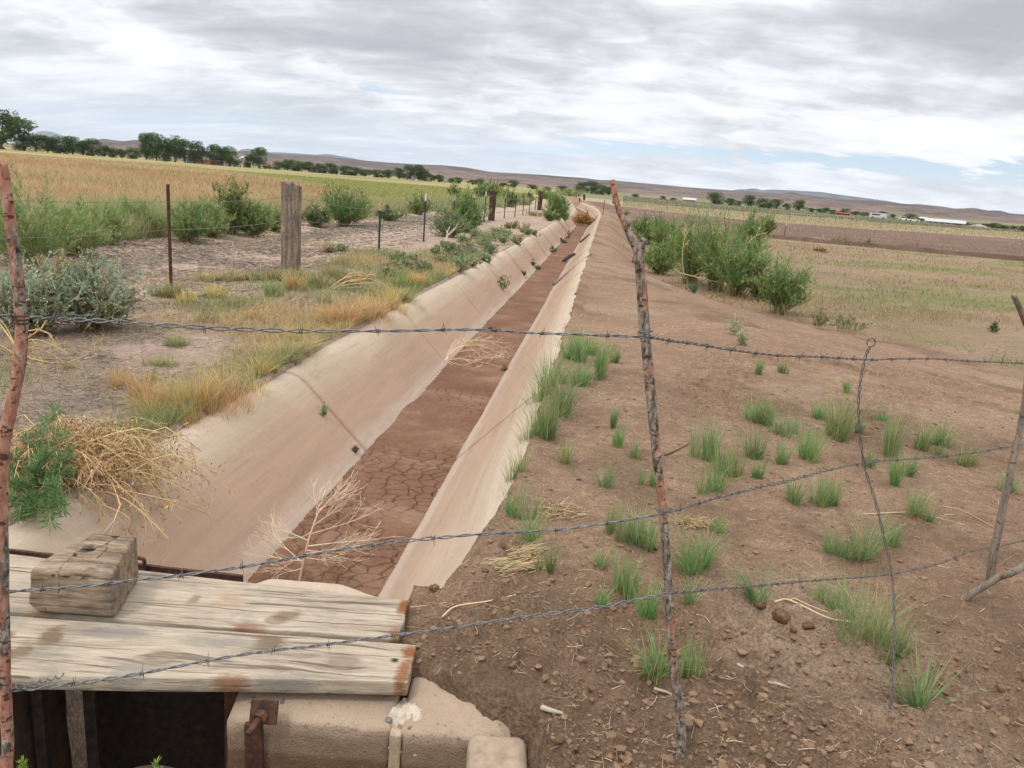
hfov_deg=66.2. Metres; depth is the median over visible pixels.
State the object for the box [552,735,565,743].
soil clod
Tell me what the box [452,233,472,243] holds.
weed
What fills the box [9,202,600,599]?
irrigation ditch
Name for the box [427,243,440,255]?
weed
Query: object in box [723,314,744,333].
weed
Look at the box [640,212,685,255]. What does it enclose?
feathery bush
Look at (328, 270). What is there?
grass tuft
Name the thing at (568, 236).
ditch weed
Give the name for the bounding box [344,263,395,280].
grass tuft
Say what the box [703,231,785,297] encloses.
feathery bush
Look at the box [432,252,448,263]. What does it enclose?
weed
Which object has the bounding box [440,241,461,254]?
weed
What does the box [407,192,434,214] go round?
feathery bush
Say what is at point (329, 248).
weed
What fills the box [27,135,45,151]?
tree
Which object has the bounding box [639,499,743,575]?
grass tuft
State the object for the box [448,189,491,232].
feathery bush
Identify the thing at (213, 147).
tree
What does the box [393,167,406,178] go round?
tree
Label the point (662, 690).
loose stick
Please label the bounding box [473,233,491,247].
weed
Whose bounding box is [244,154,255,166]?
tree
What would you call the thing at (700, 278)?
dead stalk
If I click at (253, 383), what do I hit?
grass tuft
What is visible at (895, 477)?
grass tuft
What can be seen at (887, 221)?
field
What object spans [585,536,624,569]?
grass tuft
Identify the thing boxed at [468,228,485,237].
weed
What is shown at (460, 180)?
tree
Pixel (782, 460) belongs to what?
grass tuft
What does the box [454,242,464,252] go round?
weed
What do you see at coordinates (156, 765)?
sprig
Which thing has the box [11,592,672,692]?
barbed wire
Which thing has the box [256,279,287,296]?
grass tuft
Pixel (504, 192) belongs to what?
feathery bush
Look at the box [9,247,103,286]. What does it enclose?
saltbush
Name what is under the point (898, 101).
sky
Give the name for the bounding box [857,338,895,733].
wire stay
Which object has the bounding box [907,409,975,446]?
grass tuft
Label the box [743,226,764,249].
dead stalk
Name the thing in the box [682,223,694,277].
dead stalk
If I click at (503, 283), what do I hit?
ditch weed
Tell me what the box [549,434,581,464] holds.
grass tuft
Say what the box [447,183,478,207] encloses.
feathery bush
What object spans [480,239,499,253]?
weed
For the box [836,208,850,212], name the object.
tree
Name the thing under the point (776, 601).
loose stick
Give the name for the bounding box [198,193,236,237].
feathery bush
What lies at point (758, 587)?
straw litter
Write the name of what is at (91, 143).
tree
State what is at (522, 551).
straw wad
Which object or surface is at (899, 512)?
loose stick
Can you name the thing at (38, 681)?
wire tie
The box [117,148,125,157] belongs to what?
tree
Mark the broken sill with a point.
(330, 587)
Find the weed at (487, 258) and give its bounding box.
[480,251,493,263]
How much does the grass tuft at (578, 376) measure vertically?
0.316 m
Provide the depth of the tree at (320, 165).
402.77 m
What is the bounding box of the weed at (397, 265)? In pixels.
[381,258,406,268]
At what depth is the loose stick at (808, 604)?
3.01 m
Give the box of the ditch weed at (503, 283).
[497,274,511,288]
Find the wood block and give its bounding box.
[29,534,138,616]
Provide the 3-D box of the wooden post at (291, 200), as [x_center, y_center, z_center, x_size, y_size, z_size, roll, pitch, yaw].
[-3.242,-2.240,11.529,0.267,1.441,0.212,4,14,0]
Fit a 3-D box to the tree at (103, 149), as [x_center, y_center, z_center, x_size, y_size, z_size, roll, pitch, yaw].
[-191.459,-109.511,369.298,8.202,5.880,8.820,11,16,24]
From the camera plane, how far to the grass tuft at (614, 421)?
5.08 m
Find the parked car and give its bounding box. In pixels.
[908,218,919,221]
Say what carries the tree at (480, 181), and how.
on the ground at (490, 687)
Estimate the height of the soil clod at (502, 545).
0.032 m
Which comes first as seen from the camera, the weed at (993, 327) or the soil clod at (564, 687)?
the soil clod at (564, 687)
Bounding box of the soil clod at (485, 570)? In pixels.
[482,567,488,572]
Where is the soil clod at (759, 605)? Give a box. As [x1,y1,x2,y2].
[755,600,765,609]
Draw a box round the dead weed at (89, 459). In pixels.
[8,403,233,562]
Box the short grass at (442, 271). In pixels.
[0,233,492,457]
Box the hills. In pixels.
[2,139,1023,223]
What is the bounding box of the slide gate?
[9,548,278,767]
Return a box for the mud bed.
[247,208,587,596]
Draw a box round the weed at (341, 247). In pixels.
[335,243,348,251]
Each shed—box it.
[683,197,696,201]
[836,212,850,215]
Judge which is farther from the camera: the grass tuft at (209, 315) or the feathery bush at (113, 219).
the feathery bush at (113, 219)
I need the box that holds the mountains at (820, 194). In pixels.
[733,188,895,202]
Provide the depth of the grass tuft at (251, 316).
7.78 m
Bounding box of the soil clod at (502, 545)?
[498,542,505,548]
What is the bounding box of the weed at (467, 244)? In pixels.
[460,235,477,250]
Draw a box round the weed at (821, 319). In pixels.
[811,303,839,326]
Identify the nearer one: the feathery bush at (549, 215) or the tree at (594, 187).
the feathery bush at (549, 215)
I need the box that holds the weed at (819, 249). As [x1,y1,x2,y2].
[813,246,829,252]
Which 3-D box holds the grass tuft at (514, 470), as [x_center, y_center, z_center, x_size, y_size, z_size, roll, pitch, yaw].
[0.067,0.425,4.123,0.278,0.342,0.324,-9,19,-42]
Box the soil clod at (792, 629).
[789,627,796,632]
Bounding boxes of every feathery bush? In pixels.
[0,163,99,267]
[37,192,125,258]
[72,194,140,244]
[113,194,166,232]
[150,195,219,242]
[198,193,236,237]
[210,174,263,234]
[230,197,278,237]
[270,205,280,231]
[301,203,334,226]
[304,179,381,226]
[370,201,408,220]
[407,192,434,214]
[427,201,474,237]
[446,178,461,196]
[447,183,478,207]
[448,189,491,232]
[472,180,487,197]
[474,178,502,197]
[497,183,524,197]
[503,191,519,207]
[520,189,535,202]
[533,187,559,198]
[540,190,573,219]
[542,207,559,220]
[557,186,587,196]
[560,210,570,220]
[630,208,670,244]
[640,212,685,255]
[644,238,680,274]
[660,191,731,284]
[686,205,755,291]
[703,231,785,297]
[731,202,774,258]
[742,261,775,300]
[749,250,821,315]
[758,210,778,234]
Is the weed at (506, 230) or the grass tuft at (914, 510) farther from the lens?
the weed at (506, 230)
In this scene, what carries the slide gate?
attached to the headwall
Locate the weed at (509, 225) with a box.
[504,222,511,228]
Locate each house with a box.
[196,159,210,164]
[924,218,965,225]
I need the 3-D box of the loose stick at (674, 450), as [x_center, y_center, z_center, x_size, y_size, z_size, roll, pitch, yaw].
[1.010,0.395,4.769,0.019,0.011,0.340,15,18,36]
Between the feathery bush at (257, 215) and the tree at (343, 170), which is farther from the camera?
the tree at (343, 170)
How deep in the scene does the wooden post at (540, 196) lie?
46.68 m
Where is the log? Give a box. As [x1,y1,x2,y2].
[562,253,575,261]
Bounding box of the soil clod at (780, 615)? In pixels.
[772,608,790,623]
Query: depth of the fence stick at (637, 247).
1.94 m
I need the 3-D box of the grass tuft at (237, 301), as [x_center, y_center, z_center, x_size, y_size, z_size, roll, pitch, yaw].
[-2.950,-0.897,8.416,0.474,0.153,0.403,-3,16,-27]
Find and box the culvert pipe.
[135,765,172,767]
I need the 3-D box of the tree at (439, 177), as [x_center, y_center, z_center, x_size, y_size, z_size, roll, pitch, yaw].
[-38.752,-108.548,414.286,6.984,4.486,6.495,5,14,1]
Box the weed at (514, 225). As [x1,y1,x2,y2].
[510,220,518,228]
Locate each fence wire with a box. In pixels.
[0,195,537,210]
[0,201,537,238]
[51,205,538,276]
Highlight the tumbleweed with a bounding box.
[571,209,595,224]
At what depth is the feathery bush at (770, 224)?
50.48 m
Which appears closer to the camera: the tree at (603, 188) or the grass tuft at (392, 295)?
the grass tuft at (392, 295)
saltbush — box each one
[0,250,89,336]
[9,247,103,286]
[42,246,160,333]
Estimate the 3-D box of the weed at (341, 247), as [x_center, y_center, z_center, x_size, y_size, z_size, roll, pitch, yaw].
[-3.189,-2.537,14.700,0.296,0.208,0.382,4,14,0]
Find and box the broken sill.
[256,579,371,595]
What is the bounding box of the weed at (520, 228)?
[516,222,533,232]
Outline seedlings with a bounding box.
[560,338,1018,646]
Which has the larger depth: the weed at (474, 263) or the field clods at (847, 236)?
the field clods at (847, 236)
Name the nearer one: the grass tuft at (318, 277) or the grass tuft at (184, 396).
the grass tuft at (184, 396)
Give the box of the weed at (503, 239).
[497,228,512,244]
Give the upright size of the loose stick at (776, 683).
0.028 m
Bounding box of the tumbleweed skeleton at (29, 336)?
[0,319,87,363]
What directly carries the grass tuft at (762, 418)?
on the ground at (490, 687)
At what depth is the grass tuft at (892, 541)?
3.68 m
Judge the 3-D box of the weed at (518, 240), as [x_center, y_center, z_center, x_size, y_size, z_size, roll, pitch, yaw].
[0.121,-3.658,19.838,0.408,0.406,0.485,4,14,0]
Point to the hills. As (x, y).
(469, 174)
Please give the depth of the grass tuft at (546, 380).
5.70 m
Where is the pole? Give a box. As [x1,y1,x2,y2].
[553,253,591,285]
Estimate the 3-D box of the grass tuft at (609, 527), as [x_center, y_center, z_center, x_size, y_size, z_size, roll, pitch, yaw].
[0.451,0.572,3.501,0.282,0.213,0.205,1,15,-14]
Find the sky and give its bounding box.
[0,0,1023,213]
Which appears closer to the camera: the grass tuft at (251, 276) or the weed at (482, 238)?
the grass tuft at (251, 276)
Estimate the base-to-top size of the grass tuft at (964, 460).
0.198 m
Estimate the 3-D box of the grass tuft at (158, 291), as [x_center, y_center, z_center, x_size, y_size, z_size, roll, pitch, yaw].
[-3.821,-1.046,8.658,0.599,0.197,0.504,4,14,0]
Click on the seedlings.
(753, 482)
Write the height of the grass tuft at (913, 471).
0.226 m
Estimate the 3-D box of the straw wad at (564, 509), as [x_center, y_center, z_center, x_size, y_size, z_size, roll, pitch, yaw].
[0.248,0.586,3.730,0.382,0.054,0.295,4,14,0]
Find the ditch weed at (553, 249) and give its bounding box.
[550,245,556,252]
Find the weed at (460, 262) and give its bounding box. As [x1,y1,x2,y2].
[446,253,475,271]
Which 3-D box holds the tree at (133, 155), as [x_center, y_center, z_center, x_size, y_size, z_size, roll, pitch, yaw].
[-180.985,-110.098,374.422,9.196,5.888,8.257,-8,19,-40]
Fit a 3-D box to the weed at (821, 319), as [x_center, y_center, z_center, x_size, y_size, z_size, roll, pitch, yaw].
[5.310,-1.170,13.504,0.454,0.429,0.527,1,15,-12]
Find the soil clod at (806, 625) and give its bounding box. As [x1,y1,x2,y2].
[802,621,814,629]
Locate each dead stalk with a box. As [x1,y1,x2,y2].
[680,272,719,285]
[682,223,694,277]
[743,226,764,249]
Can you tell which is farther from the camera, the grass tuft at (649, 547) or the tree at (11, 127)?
the tree at (11, 127)
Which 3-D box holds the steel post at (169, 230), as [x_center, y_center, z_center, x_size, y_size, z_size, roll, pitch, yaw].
[-3.877,-1.602,8.905,0.038,1.291,0.045,4,14,0]
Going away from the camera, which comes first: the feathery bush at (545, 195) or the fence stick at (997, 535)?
the fence stick at (997, 535)
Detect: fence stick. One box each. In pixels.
[0,163,27,767]
[610,179,685,756]
[960,560,1023,600]
[985,383,1023,579]
[1011,293,1023,325]
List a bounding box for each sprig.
[16,755,27,767]
[151,756,163,767]
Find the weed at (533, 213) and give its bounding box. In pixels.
[525,211,541,216]
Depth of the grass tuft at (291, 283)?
9.65 m
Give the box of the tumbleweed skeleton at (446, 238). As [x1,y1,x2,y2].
[445,224,457,241]
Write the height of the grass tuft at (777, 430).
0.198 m
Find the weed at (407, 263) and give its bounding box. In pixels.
[398,259,416,270]
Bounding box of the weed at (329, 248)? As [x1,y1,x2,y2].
[320,242,337,252]
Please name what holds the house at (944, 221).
on the ground at (490, 687)
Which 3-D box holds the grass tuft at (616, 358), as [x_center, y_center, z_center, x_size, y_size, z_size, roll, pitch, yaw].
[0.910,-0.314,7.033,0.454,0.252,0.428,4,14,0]
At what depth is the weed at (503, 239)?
19.14 m
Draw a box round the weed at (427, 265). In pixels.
[411,258,433,273]
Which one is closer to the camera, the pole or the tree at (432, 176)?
the pole
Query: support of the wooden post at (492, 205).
on the ground at (490, 687)
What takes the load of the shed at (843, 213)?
on the ground at (490, 687)
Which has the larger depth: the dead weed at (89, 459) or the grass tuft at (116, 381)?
the grass tuft at (116, 381)
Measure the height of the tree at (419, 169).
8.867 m
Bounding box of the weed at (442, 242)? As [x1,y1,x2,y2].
[439,240,450,247]
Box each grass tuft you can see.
[57,360,83,368]
[76,362,190,407]
[100,360,143,388]
[108,365,166,398]
[109,384,191,420]
[126,348,193,366]
[139,370,168,381]
[142,282,186,297]
[147,355,242,414]
[154,330,195,346]
[156,273,187,297]
[168,395,221,431]
[173,360,247,422]
[175,287,200,302]
[176,270,222,282]
[183,275,254,298]
[187,310,225,321]
[193,350,306,404]
[195,342,285,416]
[211,267,245,281]
[212,334,359,376]
[215,343,286,378]
[220,296,252,306]
[238,306,264,319]
[239,265,273,280]
[250,337,299,359]
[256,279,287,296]
[260,265,299,281]
[263,333,335,356]
[265,357,280,373]
[273,268,313,290]
[282,263,326,280]
[282,324,316,342]
[302,264,336,288]
[305,292,385,325]
[308,288,338,304]
[310,296,362,326]
[317,262,346,278]
[317,289,424,327]
[328,265,359,276]
[330,289,371,305]
[335,271,360,286]
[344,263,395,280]
[350,286,410,324]
[354,278,406,296]
[363,261,421,278]
[370,282,421,300]
[373,282,411,316]
[377,272,433,288]
[393,282,441,308]
[404,269,429,287]
[484,476,547,519]
[493,336,596,405]
[498,391,577,443]
[499,438,537,482]
[502,353,599,418]
[502,494,563,546]
[527,538,564,574]
[533,384,565,441]
[541,350,610,386]
[549,319,608,362]
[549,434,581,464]
[580,331,602,354]
[585,494,627,534]
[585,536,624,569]
[586,337,619,380]
[586,459,629,488]
[586,581,619,607]
[599,339,630,362]
[603,489,672,545]
[604,404,624,428]
[606,492,679,551]
[606,539,650,600]
[610,419,629,447]
[610,619,730,685]
[624,558,664,620]
[627,439,644,458]
[633,459,676,486]
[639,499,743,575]
[667,436,762,494]
[670,513,741,570]
[673,562,712,604]
[676,622,716,678]
[681,404,727,461]
[706,508,742,532]
[709,421,762,477]
[720,555,790,610]
[727,414,777,459]
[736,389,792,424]
[742,394,782,425]
[749,449,773,478]
[754,356,768,374]
[765,408,804,437]
[772,434,802,464]
[775,470,826,506]
[777,359,791,373]
[789,416,843,463]
[796,498,934,561]
[798,400,835,418]
[802,462,857,507]
[802,564,877,610]
[807,384,890,441]
[808,552,968,648]
[820,526,856,558]
[821,476,851,506]
[842,377,858,393]
[851,414,876,433]
[860,447,882,467]
[862,628,994,709]
[868,408,890,420]
[870,448,929,486]
[874,510,914,547]
[877,399,917,457]
[877,614,926,666]
[886,479,943,518]
[899,448,927,476]
[901,418,942,451]
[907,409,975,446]
[917,504,942,522]
[933,439,949,457]
[950,442,988,466]
[987,461,1023,493]
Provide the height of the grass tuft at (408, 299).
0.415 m
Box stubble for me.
[623,228,1023,370]
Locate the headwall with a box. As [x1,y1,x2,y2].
[0,677,526,767]
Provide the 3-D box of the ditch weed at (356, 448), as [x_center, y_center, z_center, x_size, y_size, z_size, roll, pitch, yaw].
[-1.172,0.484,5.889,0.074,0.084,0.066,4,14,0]
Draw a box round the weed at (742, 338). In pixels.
[735,329,748,344]
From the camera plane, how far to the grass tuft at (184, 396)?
4.75 m
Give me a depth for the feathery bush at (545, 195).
87.33 m
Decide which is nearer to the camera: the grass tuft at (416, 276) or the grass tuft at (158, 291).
the grass tuft at (158, 291)
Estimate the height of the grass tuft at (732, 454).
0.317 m
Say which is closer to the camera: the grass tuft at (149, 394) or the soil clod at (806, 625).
the soil clod at (806, 625)
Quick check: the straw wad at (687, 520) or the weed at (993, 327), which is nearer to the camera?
the straw wad at (687, 520)
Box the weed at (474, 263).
[468,254,482,266]
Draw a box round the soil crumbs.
[400,371,1023,767]
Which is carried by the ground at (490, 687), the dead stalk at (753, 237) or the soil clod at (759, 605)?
the soil clod at (759, 605)
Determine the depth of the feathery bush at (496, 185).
61.95 m
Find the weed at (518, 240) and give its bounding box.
[509,232,524,245]
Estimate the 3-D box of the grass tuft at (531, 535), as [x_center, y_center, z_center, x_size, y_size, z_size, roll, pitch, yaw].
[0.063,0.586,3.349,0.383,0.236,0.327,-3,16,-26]
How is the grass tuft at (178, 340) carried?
on the ground at (490, 687)
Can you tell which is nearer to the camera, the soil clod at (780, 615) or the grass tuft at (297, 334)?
the soil clod at (780, 615)
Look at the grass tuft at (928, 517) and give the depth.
4.01 m
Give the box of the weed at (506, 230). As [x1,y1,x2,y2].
[495,228,514,236]
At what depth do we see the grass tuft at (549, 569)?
3.09 m
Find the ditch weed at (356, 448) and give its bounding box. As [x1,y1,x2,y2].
[351,444,359,452]
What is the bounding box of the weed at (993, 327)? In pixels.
[987,321,999,332]
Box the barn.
[310,167,326,173]
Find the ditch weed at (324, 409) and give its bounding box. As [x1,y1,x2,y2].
[319,402,327,415]
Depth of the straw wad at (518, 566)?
3.14 m
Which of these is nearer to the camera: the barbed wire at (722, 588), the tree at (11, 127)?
the barbed wire at (722, 588)
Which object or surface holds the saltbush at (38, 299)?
on the ground at (490, 687)
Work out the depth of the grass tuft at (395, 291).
9.46 m
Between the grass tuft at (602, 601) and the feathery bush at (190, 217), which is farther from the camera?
the feathery bush at (190, 217)
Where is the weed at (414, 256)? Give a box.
[404,253,417,262]
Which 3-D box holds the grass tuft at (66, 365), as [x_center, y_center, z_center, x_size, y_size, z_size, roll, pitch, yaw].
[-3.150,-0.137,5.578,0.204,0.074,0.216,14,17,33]
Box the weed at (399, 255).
[388,251,410,261]
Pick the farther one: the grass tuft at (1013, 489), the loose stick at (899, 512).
the grass tuft at (1013, 489)
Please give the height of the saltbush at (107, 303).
0.779 m
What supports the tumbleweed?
on the ground at (490, 687)
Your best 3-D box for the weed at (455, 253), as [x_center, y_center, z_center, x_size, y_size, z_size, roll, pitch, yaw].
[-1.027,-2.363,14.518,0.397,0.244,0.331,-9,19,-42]
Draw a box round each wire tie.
[10,312,28,324]
[15,672,63,689]
[637,330,653,337]
[656,507,669,515]
[667,586,679,594]
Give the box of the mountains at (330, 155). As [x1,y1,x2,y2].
[239,149,358,159]
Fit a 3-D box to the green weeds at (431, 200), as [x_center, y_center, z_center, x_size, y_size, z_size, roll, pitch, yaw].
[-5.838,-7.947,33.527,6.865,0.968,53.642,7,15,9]
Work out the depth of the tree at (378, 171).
409.29 m
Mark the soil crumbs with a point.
(626, 758)
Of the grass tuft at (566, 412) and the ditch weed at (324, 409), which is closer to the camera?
the grass tuft at (566, 412)
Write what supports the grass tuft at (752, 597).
on the ground at (490, 687)
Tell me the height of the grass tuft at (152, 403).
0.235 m
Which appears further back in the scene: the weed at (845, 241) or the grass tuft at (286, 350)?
the weed at (845, 241)
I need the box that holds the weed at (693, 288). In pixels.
[685,281,700,292]
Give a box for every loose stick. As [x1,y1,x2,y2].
[441,587,586,616]
[540,705,562,714]
[654,687,672,694]
[664,443,688,455]
[768,680,789,688]
[773,598,852,622]
[789,598,827,612]
[863,512,964,524]
[942,506,994,527]
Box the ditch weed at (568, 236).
[564,229,572,238]
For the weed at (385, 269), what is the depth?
11.63 m
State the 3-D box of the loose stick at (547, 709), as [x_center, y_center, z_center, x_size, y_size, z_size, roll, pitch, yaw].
[0.113,0.938,2.253,0.069,0.023,0.025,11,16,23]
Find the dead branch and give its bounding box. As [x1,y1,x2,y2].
[238,469,402,580]
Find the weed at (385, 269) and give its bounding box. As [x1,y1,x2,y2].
[375,263,393,275]
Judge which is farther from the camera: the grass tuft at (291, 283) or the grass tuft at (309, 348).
the grass tuft at (291, 283)
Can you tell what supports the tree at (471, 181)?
on the ground at (490, 687)
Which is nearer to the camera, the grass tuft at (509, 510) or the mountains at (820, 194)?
the grass tuft at (509, 510)
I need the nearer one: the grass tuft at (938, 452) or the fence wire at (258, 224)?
the grass tuft at (938, 452)
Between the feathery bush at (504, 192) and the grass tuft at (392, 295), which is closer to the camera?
the grass tuft at (392, 295)
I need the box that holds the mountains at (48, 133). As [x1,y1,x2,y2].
[14,131,64,143]
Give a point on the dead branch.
(314, 524)
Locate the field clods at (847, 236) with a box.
[648,210,1023,256]
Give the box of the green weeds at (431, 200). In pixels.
[4,187,534,250]
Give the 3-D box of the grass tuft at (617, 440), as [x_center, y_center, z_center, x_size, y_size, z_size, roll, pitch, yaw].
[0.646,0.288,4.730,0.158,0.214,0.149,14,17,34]
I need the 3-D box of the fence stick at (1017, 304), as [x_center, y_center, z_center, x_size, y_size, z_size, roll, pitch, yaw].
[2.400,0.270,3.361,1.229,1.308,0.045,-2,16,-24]
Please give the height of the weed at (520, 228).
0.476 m
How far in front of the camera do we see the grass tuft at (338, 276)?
10.36 m
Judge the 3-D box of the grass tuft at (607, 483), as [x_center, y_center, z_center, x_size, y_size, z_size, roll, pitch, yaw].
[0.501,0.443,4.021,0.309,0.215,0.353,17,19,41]
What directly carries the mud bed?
in the irrigation ditch
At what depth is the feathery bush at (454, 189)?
53.79 m
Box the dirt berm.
[762,236,1023,261]
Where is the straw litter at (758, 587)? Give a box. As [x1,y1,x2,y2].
[402,305,1023,767]
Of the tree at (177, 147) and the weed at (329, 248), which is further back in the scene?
the tree at (177, 147)
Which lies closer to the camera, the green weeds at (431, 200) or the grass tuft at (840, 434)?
the grass tuft at (840, 434)
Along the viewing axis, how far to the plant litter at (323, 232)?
15.84 m
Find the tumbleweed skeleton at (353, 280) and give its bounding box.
[328,267,387,289]
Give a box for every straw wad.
[480,555,552,575]
[506,538,548,561]
[524,493,595,522]
[669,510,715,531]
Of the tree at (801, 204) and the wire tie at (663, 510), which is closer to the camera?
the wire tie at (663, 510)
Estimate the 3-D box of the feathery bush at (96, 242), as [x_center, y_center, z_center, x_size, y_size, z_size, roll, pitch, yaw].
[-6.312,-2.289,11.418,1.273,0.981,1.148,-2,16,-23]
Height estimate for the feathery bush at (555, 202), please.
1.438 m
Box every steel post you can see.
[166,184,172,287]
[378,202,380,252]
[423,194,426,241]
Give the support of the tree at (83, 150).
on the ground at (490, 687)
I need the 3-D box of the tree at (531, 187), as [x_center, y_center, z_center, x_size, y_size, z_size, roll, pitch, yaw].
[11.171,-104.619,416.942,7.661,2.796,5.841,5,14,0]
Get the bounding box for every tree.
[0,109,38,149]
[11,134,32,150]
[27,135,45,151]
[36,134,57,152]
[44,135,70,153]
[61,135,84,153]
[76,140,91,154]
[81,138,102,155]
[93,145,115,156]
[104,147,119,157]
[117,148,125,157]
[123,147,141,158]
[134,132,156,159]
[144,132,166,160]
[156,138,175,161]
[163,134,184,161]
[175,138,194,163]
[186,140,202,163]
[195,146,209,163]
[206,143,223,164]
[214,146,228,164]
[218,145,243,165]
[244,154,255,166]
[250,147,269,168]
[269,161,284,169]
[280,159,295,170]
[290,160,305,171]
[300,161,317,172]
[311,163,327,172]
[323,163,340,173]
[338,165,351,174]
[347,166,362,175]
[359,169,370,176]
[367,169,385,177]
[382,169,396,177]
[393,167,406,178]
[403,164,417,179]
[412,164,426,180]
[417,169,430,180]
[427,174,435,181]
[435,174,444,181]
[453,177,462,183]
[467,179,476,184]
[475,178,487,184]
[507,180,519,187]
[526,184,536,188]
[555,185,567,191]
[573,182,587,191]
[583,181,600,193]
[594,185,607,194]
[604,187,611,194]
[705,192,724,204]
[722,198,737,205]
[741,195,758,205]
[755,197,771,207]
[765,202,773,208]
[769,199,783,208]
[781,203,791,209]
[791,200,807,209]
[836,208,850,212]
[850,211,862,214]
[902,213,918,218]
[987,222,1001,228]
[998,225,1009,228]
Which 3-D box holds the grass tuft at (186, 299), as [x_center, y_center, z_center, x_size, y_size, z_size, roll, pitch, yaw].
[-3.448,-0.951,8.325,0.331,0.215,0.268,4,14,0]
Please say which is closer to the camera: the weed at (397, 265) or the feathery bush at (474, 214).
the weed at (397, 265)
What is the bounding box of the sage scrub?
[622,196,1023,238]
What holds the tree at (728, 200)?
on the ground at (490, 687)
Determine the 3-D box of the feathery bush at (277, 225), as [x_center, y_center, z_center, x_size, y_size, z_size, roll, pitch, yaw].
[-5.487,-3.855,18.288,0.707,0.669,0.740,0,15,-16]
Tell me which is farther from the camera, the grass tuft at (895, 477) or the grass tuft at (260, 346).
the grass tuft at (260, 346)
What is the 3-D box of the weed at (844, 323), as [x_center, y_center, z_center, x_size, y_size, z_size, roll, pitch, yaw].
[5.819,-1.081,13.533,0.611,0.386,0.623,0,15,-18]
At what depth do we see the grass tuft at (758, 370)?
6.98 m
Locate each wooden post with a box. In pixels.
[281,181,301,270]
[488,190,496,220]
[537,191,542,209]
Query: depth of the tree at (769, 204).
362.07 m
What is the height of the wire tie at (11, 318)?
0.023 m
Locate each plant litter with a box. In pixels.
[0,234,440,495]
[1,213,494,292]
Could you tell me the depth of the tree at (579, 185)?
414.86 m
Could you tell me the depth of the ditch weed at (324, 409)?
5.82 m
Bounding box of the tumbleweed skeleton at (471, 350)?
[444,333,513,368]
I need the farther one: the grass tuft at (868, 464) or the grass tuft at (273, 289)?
the grass tuft at (273, 289)
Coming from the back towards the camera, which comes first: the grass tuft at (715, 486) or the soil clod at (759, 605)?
the grass tuft at (715, 486)
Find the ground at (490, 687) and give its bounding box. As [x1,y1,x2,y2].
[0,143,1023,767]
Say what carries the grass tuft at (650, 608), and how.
on the ground at (490, 687)
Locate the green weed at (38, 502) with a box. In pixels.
[8,398,79,536]
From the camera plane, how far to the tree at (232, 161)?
389.15 m
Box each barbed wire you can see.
[0,312,644,338]
[9,508,665,594]
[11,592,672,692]
[645,333,1023,364]
[662,443,1023,515]
[673,540,1023,594]
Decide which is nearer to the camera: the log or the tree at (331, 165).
the log
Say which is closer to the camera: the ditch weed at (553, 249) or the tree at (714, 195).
the ditch weed at (553, 249)
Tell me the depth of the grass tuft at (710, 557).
3.26 m
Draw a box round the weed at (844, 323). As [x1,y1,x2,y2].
[831,309,871,331]
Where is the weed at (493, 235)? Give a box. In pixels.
[481,227,500,240]
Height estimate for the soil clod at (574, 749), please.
0.020 m
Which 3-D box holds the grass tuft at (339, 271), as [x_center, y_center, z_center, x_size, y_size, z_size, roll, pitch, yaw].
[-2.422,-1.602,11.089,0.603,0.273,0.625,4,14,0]
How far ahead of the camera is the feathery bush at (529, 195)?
61.33 m
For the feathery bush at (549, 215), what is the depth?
33.67 m
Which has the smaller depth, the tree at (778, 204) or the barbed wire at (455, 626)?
the barbed wire at (455, 626)
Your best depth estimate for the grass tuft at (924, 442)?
5.11 m
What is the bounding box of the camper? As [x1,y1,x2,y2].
[869,212,886,217]
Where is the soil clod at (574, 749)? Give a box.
[569,744,578,753]
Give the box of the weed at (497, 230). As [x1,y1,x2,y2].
[490,225,506,233]
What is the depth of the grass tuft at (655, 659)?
2.50 m
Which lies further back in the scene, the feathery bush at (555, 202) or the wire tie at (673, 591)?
the feathery bush at (555, 202)
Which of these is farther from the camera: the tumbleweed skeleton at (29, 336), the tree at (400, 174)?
the tree at (400, 174)
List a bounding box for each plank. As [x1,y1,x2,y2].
[9,554,409,643]
[10,616,415,695]
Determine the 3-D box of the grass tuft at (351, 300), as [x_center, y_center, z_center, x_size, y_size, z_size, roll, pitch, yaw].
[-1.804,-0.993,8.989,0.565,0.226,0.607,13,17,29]
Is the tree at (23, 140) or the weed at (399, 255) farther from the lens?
the tree at (23, 140)
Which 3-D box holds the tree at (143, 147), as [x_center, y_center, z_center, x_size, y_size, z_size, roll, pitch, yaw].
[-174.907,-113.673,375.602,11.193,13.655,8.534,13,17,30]
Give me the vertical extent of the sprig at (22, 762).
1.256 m
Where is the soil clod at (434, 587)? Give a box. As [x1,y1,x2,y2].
[429,584,439,591]
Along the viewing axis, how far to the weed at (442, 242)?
17.08 m
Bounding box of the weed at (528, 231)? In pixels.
[523,228,532,235]
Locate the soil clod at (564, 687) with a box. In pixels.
[562,685,569,690]
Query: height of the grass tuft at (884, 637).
0.364 m
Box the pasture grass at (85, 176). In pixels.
[0,152,526,255]
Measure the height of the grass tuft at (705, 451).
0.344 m
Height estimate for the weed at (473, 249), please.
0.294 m
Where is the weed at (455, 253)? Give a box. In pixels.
[447,250,462,259]
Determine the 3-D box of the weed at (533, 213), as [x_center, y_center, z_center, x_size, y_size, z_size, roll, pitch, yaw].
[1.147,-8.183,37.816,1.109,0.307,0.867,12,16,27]
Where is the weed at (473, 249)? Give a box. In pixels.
[460,245,481,254]
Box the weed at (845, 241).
[830,235,854,243]
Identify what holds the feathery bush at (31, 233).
on the ground at (490, 687)

